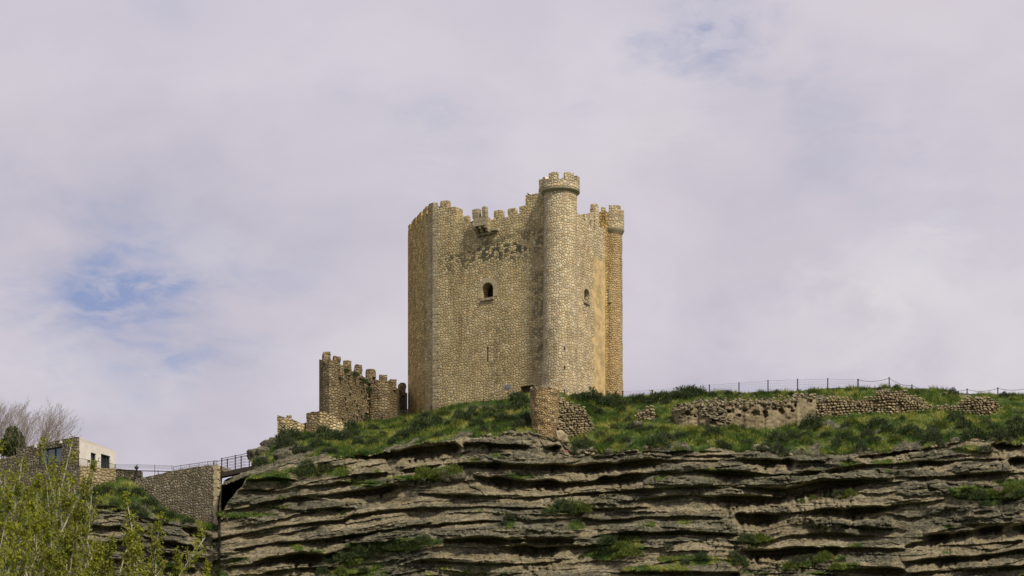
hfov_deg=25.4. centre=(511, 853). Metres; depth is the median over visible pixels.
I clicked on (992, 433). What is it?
shrub
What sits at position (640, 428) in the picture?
shrub
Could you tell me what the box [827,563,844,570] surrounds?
shrub
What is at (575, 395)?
shrub
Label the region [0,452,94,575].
poplar tree
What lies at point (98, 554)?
poplar tree
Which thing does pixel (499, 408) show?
shrub
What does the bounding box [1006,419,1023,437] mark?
shrub
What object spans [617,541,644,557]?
shrub
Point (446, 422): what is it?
shrub
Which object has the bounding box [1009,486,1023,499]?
shrub
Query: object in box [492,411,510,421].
shrub
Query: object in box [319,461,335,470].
shrub
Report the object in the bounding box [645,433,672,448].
shrub
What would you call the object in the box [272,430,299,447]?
shrub
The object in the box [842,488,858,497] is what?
shrub
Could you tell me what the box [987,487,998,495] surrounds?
shrub
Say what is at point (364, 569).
shrub
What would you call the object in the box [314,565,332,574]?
shrub
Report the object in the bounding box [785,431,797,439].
shrub
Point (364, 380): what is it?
wall plant
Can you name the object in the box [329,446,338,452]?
shrub
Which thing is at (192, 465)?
ornate railing
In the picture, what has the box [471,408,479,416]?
shrub
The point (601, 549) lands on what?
shrub
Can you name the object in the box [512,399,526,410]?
shrub
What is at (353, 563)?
shrub
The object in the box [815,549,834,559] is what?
shrub
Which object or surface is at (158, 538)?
poplar tree
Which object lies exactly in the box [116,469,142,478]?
path parapet
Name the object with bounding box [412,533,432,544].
shrub
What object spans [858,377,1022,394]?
chain fence
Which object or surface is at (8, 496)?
poplar tree
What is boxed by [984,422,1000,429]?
shrub
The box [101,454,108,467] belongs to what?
window
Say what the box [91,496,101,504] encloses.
shrub
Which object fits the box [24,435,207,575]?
poplar tree
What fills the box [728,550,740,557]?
shrub
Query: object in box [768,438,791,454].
shrub
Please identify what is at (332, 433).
shrub
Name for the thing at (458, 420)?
shrub
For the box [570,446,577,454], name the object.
shrub
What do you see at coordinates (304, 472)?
shrub
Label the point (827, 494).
shrub
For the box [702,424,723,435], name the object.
shrub
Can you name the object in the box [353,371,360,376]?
wall plant
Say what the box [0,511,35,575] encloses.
poplar tree
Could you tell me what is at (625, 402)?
shrub
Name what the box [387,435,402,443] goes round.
shrub
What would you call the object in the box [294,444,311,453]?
shrub
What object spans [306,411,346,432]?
corner bastion
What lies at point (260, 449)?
boulder
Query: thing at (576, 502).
shrub
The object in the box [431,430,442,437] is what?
shrub
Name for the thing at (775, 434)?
shrub
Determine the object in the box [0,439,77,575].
poplar tree
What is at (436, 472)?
shrub
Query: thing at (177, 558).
poplar tree
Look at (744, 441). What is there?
shrub
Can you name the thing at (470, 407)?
shrub
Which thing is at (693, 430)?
shrub
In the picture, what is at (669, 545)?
shrub
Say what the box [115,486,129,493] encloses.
shrub
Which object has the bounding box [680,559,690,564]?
shrub
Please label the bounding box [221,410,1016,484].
scattered stones
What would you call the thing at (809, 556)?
shrub
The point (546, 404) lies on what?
ruined turret
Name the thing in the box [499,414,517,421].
shrub
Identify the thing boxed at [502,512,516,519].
shrub
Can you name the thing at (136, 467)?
stone urn
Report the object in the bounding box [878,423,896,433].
shrub
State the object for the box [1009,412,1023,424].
shrub
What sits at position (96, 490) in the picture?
shrub
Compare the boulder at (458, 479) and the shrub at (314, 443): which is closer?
the boulder at (458, 479)
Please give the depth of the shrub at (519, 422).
216.46 m
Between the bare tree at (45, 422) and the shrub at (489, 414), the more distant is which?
the bare tree at (45, 422)
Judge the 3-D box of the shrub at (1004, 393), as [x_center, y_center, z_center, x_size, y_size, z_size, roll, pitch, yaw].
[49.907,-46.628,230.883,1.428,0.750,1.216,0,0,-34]
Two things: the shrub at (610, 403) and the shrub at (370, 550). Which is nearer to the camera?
the shrub at (370, 550)
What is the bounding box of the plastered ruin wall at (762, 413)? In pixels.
[671,392,816,428]
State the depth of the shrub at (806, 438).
216.85 m
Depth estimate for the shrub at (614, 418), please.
222.72 m
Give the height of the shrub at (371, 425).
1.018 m
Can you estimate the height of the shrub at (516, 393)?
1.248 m
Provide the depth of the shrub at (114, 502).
214.97 m
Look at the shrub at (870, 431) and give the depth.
218.61 m
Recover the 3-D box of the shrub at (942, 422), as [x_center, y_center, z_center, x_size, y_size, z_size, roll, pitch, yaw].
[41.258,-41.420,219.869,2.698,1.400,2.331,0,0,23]
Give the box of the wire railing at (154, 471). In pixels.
[115,464,171,478]
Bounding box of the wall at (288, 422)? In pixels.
[277,415,305,434]
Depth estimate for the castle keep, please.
230.73 m
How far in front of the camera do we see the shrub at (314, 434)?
224.47 m
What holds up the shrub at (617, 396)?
on the cliff hillside
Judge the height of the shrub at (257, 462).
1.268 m
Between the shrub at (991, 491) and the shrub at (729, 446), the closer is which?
the shrub at (991, 491)
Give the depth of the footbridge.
217.94 m
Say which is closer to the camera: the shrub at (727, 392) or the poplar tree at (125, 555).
the poplar tree at (125, 555)
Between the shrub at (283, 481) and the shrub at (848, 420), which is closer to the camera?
the shrub at (283, 481)
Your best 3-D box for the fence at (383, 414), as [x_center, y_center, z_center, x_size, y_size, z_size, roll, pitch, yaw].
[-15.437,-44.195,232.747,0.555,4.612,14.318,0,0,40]
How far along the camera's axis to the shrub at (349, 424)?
228.31 m
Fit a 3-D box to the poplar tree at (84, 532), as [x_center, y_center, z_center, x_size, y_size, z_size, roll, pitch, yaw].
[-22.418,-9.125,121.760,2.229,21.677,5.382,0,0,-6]
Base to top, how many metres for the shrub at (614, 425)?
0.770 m
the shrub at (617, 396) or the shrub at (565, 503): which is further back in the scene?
the shrub at (617, 396)
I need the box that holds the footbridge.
[213,452,253,477]
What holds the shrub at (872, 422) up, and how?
on the cliff hillside
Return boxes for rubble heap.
[634,405,655,420]
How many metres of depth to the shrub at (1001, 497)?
210.99 m
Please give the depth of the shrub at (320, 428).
225.61 m
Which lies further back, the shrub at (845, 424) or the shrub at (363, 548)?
the shrub at (845, 424)
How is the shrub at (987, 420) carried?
on the cliff hillside
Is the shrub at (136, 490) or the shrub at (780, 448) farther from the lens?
the shrub at (136, 490)
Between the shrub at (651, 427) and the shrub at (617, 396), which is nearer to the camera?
the shrub at (651, 427)
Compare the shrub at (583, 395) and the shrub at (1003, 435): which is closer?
the shrub at (1003, 435)
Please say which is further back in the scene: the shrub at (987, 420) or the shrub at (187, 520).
the shrub at (987, 420)
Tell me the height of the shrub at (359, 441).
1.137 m
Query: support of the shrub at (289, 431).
on the cliff hillside
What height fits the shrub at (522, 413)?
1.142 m
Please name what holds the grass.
on the cliff hillside
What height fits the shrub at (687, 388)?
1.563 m
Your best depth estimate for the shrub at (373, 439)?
219.71 m
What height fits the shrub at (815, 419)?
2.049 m
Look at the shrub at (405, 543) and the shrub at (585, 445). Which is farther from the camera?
the shrub at (585, 445)
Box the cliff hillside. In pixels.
[0,387,1023,575]
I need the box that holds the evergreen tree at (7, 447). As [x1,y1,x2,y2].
[0,422,26,456]
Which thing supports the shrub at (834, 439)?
on the cliff hillside
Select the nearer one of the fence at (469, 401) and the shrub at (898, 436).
the shrub at (898, 436)
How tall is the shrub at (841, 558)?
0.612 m
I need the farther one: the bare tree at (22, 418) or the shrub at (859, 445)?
the bare tree at (22, 418)
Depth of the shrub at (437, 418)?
224.35 m
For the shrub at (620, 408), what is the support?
on the cliff hillside
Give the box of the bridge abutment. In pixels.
[137,465,221,539]
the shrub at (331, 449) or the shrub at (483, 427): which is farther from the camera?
the shrub at (331, 449)
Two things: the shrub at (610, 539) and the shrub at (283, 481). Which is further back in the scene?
the shrub at (283, 481)
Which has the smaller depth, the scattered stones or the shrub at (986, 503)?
the shrub at (986, 503)
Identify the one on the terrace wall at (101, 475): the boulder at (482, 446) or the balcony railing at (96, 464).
the balcony railing at (96, 464)
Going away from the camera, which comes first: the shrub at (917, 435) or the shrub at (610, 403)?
the shrub at (917, 435)
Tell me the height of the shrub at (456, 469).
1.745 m
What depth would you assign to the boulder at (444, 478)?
213.27 m
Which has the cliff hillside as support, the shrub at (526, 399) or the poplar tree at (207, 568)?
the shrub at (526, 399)
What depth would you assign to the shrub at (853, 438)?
217.08 m
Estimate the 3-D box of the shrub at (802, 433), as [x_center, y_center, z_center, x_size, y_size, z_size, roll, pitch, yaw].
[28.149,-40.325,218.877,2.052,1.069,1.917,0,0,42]
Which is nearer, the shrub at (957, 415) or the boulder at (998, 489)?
the boulder at (998, 489)
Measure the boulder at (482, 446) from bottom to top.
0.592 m
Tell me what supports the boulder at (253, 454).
on the cliff hillside
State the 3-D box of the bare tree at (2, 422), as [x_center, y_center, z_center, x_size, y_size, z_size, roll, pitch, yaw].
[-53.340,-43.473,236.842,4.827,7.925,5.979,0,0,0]
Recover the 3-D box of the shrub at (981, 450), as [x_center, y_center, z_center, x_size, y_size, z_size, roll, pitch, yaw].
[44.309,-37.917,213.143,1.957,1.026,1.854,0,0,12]
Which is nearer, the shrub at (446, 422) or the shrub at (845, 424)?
the shrub at (845, 424)
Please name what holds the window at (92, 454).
in the white house
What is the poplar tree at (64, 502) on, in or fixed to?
on the ground
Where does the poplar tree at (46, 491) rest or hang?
on the ground
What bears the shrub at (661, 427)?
on the cliff hillside
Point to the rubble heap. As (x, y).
(648, 413)
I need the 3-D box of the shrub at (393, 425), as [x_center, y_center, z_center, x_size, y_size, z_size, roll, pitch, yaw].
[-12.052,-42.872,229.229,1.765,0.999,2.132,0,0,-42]
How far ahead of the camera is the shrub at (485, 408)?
223.75 m
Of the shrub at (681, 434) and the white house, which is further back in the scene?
the white house
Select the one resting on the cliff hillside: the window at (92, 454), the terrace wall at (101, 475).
the terrace wall at (101, 475)
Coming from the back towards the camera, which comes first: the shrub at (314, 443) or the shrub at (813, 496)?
the shrub at (314, 443)
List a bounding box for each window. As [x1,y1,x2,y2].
[39,447,61,464]
[91,453,94,464]
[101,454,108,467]
[478,277,496,300]
[582,285,590,304]
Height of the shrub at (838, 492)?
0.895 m
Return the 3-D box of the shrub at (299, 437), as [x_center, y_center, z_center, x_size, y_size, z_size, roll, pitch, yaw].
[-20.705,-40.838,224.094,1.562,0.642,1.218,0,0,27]
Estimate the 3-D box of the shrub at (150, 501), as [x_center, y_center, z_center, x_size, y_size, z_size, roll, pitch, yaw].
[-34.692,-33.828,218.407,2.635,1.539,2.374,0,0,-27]
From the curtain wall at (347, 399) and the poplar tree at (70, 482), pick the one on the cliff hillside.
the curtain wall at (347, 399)
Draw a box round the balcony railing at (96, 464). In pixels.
[78,458,114,467]
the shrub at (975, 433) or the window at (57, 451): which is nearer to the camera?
the shrub at (975, 433)
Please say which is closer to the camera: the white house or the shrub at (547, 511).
the shrub at (547, 511)
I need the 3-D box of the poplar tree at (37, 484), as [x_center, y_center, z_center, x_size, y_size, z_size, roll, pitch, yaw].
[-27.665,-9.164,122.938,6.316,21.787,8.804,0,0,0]
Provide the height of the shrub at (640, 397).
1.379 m
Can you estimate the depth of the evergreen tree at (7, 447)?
232.22 m
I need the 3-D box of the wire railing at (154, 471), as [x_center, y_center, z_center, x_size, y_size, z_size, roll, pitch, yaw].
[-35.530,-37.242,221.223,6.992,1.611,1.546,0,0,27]
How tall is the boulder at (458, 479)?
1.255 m
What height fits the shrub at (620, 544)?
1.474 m
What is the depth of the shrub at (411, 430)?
220.96 m
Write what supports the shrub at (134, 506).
on the cliff hillside
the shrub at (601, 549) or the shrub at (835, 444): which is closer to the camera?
the shrub at (601, 549)
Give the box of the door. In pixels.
[523,386,533,393]
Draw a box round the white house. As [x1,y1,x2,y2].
[0,437,115,473]
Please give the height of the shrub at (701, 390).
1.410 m
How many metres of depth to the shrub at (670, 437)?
215.79 m
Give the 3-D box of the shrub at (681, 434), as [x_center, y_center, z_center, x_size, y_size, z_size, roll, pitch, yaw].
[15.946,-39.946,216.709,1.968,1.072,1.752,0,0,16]
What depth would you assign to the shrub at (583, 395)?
225.15 m
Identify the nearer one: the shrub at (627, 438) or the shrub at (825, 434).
the shrub at (627, 438)
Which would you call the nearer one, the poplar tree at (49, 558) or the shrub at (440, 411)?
the poplar tree at (49, 558)
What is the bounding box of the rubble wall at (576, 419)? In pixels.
[561,400,594,436]
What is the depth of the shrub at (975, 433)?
214.95 m
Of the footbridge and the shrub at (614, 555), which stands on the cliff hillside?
the shrub at (614, 555)
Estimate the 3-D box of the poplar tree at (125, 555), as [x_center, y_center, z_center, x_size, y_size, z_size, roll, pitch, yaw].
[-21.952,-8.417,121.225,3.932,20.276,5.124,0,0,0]
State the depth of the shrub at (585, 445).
215.96 m
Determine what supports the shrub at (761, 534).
on the cliff hillside
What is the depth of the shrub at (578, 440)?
216.70 m
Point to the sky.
(202, 202)
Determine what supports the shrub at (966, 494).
on the cliff hillside
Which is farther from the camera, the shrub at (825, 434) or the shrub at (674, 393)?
the shrub at (674, 393)
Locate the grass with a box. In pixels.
[0,383,1023,575]
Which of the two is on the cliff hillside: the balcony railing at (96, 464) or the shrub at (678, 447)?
the shrub at (678, 447)
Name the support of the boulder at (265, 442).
on the cliff hillside
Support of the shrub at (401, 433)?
on the cliff hillside
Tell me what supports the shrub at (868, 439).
on the cliff hillside
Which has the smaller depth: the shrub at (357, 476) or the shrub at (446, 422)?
the shrub at (357, 476)
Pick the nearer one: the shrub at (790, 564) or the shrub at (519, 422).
the shrub at (790, 564)
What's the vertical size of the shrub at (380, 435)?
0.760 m
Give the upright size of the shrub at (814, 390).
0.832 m
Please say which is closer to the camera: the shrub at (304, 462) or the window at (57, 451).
the shrub at (304, 462)
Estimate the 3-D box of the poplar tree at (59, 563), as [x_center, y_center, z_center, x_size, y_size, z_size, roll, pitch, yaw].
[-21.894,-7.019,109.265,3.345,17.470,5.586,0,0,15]
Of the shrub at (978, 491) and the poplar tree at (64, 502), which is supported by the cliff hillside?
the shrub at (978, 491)
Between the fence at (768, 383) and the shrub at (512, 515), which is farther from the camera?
the fence at (768, 383)
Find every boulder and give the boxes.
[246,448,256,460]
[256,446,268,455]
[260,439,275,446]
[273,449,292,459]
[435,469,452,482]
[448,472,466,482]
[478,443,487,448]
[554,430,569,443]
[632,422,642,426]
[993,486,1005,495]
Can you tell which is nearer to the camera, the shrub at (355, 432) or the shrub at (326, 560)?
the shrub at (326, 560)
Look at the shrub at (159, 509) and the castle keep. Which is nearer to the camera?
the shrub at (159, 509)
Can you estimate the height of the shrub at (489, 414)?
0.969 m
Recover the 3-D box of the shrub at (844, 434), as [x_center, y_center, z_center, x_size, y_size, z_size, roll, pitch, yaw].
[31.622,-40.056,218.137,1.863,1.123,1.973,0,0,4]
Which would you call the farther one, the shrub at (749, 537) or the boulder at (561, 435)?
the boulder at (561, 435)
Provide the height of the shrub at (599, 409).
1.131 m
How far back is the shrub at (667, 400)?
227.49 m
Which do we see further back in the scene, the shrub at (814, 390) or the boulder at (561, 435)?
the shrub at (814, 390)
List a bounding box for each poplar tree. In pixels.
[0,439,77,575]
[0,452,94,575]
[0,468,18,568]
[0,469,43,574]
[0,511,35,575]
[1,486,32,575]
[24,434,79,575]
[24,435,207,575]
[24,497,100,575]
[35,480,88,575]
[41,524,144,575]
[47,528,98,575]
[51,471,166,575]
[67,502,133,575]
[70,475,109,575]
[80,541,105,575]
[97,532,116,575]
[121,491,146,575]
[145,511,166,575]
[172,546,183,575]
[202,558,211,575]
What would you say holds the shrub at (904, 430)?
on the cliff hillside
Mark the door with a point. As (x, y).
(525, 389)
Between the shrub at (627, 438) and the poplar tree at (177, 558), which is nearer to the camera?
the poplar tree at (177, 558)
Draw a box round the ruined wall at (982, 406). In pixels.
[934,396,1001,415]
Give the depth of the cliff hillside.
212.63 m
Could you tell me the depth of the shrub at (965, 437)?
214.55 m
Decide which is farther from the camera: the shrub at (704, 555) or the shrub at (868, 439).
the shrub at (868, 439)
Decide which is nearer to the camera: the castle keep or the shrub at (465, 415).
the shrub at (465, 415)
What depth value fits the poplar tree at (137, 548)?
119.51 m
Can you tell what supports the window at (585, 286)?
in the castle keep
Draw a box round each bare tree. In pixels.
[0,397,38,458]
[0,402,18,439]
[0,406,50,454]
[15,405,75,445]
[30,401,83,443]
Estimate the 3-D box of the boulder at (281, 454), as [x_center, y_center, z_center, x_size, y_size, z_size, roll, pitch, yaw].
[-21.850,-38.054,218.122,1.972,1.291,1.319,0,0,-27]
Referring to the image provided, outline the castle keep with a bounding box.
[408,172,623,414]
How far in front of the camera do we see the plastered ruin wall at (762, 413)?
220.65 m
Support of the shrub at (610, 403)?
on the cliff hillside
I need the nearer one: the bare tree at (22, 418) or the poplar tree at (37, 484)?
the poplar tree at (37, 484)
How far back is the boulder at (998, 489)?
211.10 m
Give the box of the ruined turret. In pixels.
[530,386,564,440]
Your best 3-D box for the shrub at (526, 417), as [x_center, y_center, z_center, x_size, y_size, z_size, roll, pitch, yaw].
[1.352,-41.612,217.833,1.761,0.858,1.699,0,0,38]
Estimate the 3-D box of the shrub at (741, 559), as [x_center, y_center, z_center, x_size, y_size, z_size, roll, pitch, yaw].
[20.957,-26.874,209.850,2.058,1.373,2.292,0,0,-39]
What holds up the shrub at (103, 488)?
on the cliff hillside
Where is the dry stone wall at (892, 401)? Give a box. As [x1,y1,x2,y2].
[816,390,932,419]
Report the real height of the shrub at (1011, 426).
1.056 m
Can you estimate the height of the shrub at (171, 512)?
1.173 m
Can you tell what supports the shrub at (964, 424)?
on the cliff hillside
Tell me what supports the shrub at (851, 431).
on the cliff hillside
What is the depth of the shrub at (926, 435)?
215.26 m
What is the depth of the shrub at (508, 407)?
221.87 m
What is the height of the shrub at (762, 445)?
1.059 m
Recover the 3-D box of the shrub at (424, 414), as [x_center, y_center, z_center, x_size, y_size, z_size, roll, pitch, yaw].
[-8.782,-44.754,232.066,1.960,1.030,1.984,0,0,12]
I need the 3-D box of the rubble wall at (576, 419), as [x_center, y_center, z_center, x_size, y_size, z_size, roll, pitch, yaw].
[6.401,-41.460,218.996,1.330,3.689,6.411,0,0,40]
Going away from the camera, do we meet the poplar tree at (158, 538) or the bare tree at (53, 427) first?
the poplar tree at (158, 538)
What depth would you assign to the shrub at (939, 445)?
214.93 m
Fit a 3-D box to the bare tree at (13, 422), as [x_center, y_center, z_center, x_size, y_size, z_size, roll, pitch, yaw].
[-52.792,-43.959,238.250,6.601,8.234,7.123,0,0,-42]
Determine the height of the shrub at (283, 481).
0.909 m
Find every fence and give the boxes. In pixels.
[357,409,407,422]
[410,392,508,412]
[626,378,857,394]
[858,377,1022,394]
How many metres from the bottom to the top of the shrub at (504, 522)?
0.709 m
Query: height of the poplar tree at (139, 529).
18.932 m
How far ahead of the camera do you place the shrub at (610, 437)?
216.82 m
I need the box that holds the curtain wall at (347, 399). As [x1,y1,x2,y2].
[319,352,406,424]
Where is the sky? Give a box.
[0,0,1023,483]
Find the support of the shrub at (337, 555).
on the cliff hillside
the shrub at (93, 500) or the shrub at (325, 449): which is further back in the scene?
the shrub at (325, 449)
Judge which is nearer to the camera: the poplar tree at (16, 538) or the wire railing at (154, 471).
the poplar tree at (16, 538)
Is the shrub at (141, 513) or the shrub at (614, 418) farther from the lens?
the shrub at (614, 418)
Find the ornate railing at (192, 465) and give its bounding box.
[173,460,216,470]
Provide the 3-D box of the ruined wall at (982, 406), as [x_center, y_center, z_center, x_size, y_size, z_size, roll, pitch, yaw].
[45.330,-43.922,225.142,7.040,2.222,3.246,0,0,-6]
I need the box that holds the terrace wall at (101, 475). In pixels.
[0,466,115,494]
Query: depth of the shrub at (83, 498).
216.12 m
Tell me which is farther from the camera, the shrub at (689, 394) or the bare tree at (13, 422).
the bare tree at (13, 422)
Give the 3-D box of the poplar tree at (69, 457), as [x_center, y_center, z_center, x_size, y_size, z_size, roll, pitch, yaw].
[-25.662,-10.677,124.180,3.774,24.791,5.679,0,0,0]
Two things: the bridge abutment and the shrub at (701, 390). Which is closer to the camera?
the bridge abutment
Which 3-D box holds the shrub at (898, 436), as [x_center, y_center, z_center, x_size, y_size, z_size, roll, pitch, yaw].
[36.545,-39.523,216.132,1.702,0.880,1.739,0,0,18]
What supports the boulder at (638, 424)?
on the cliff hillside
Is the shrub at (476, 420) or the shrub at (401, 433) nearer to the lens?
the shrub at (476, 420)
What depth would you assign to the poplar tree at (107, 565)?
116.19 m
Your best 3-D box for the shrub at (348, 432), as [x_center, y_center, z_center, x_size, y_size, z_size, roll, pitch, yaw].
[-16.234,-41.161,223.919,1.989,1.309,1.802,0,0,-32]
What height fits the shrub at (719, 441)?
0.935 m
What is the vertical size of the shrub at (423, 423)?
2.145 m
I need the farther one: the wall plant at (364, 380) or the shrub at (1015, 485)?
the wall plant at (364, 380)
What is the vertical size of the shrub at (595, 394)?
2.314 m
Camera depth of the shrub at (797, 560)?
210.42 m
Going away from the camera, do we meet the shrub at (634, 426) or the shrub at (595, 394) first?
the shrub at (634, 426)
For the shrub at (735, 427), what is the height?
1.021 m
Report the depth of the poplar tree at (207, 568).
120.91 m
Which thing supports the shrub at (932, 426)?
on the cliff hillside
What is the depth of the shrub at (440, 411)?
227.68 m
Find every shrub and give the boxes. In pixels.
[71,490,92,502]
[90,486,100,494]
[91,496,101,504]
[98,484,116,494]
[108,500,120,506]
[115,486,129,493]
[120,501,149,513]
[130,484,146,495]
[134,510,150,517]
[138,494,160,507]
[151,505,167,514]
[164,509,178,518]
[180,517,194,523]
[251,454,269,465]
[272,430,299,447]
[275,425,301,438]
[276,478,290,485]
[288,442,302,453]
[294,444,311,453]
[295,435,307,440]
[296,456,314,466]
[297,465,321,476]
[303,430,316,437]
[308,438,326,448]
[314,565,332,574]
[315,423,329,433]
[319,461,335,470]
[320,429,346,440]
[321,447,329,452]
[321,559,333,563]
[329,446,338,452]
[329,549,352,561]
[333,566,347,573]
[341,429,354,439]
[343,419,361,429]
[343,561,357,566]
[346,427,360,435]
[346,543,372,557]
[351,436,366,444]
[351,474,365,481]
[359,565,368,572]
[360,542,383,553]
[365,436,381,444]
[366,422,380,430]
[375,433,387,438]
[384,424,398,428]
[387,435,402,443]
[392,428,412,437]
[400,536,413,546]
[402,427,418,434]
[406,414,435,430]
[411,463,439,482]
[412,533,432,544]
[418,410,430,418]
[428,467,446,477]
[430,414,443,424]
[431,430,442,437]
[434,405,451,415]
[442,419,452,425]
[442,461,464,476]
[447,417,464,426]
[450,409,473,422]
[467,415,485,425]
[468,404,476,411]
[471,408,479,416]
[476,424,489,431]
[478,405,490,411]
[480,410,494,418]
[489,403,504,412]
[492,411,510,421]
[496,520,508,525]
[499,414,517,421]
[502,403,517,411]
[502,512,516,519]
[508,390,525,400]
[509,418,528,427]
[512,394,529,402]
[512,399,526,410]
[515,409,529,418]
[518,415,531,421]
[540,508,558,515]
[550,496,576,514]
[568,498,592,512]
[570,392,582,399]
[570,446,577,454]
[571,439,588,448]
[573,437,583,445]
[579,391,591,399]
[581,386,607,404]
[583,436,595,444]
[591,406,606,413]
[593,393,619,406]
[594,533,618,546]
[595,545,611,553]
[603,436,616,442]
[604,389,623,404]
[607,415,618,422]
[609,422,618,429]
[609,537,626,551]
[610,553,624,559]
[616,404,628,412]
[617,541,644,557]
[618,398,634,406]
[618,435,631,442]
[623,421,636,429]
[631,392,647,402]
[634,425,648,431]
[642,390,674,403]
[644,425,657,429]
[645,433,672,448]
[653,429,675,440]
[657,424,668,431]
[660,398,671,403]
[660,542,674,549]
[668,386,686,399]
[670,429,688,437]
[673,444,684,449]
[677,390,694,398]
[679,384,700,395]
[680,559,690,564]
[687,426,698,432]
[688,385,709,395]
[694,549,710,560]
[695,437,708,443]
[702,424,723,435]
[714,438,728,445]
[719,442,732,448]
[724,390,732,394]
[726,423,740,430]
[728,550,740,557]
[730,555,749,568]
[735,531,757,543]
[738,439,751,444]
[752,531,769,543]
[754,442,768,450]
[763,429,788,442]
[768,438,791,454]
[781,559,801,569]
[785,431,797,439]
[788,555,805,562]
[796,428,813,438]
[798,410,827,427]
[799,434,814,444]
[801,553,813,560]
[808,494,819,499]
[810,388,819,393]
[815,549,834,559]
[817,429,831,436]
[821,492,831,496]
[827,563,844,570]
[829,441,842,446]
[831,437,840,443]
[831,489,847,496]
[833,431,849,439]
[837,557,845,561]
[839,421,851,427]
[842,429,855,434]
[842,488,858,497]
[845,415,859,423]
[846,434,863,442]
[850,439,869,451]
[859,427,872,436]
[865,415,888,427]
[865,433,882,442]
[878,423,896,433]
[887,433,904,440]
[891,424,923,435]
[913,429,923,439]
[918,428,943,442]
[925,419,948,428]
[926,423,940,430]
[935,439,947,447]
[944,386,959,395]
[948,413,967,422]
[953,418,974,428]
[958,488,974,497]
[959,425,988,439]
[959,435,970,440]
[966,485,988,499]
[976,444,993,453]
[976,500,992,507]
[978,417,992,424]
[983,428,1000,439]
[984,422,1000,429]
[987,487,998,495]
[994,431,1014,441]
[997,390,1009,396]
[998,493,1009,499]
[999,480,1023,492]
[1004,422,1015,429]
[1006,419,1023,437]
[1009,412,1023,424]
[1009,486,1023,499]
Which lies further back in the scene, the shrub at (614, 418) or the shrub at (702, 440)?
the shrub at (614, 418)
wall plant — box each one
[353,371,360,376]
[361,376,369,383]
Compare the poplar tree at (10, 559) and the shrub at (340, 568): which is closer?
the poplar tree at (10, 559)
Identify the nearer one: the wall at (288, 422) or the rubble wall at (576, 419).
the rubble wall at (576, 419)
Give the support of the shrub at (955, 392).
on the cliff hillside
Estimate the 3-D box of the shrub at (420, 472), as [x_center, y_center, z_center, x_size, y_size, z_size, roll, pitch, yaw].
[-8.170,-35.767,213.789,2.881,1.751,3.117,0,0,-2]
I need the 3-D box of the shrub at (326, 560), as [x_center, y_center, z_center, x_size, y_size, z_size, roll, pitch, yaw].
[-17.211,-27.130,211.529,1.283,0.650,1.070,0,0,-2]
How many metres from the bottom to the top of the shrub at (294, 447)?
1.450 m
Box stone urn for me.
[134,465,138,478]
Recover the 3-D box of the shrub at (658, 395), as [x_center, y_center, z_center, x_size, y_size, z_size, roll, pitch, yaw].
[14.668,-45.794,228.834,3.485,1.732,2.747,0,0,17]
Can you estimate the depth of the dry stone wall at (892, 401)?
224.38 m
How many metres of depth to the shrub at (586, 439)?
217.14 m

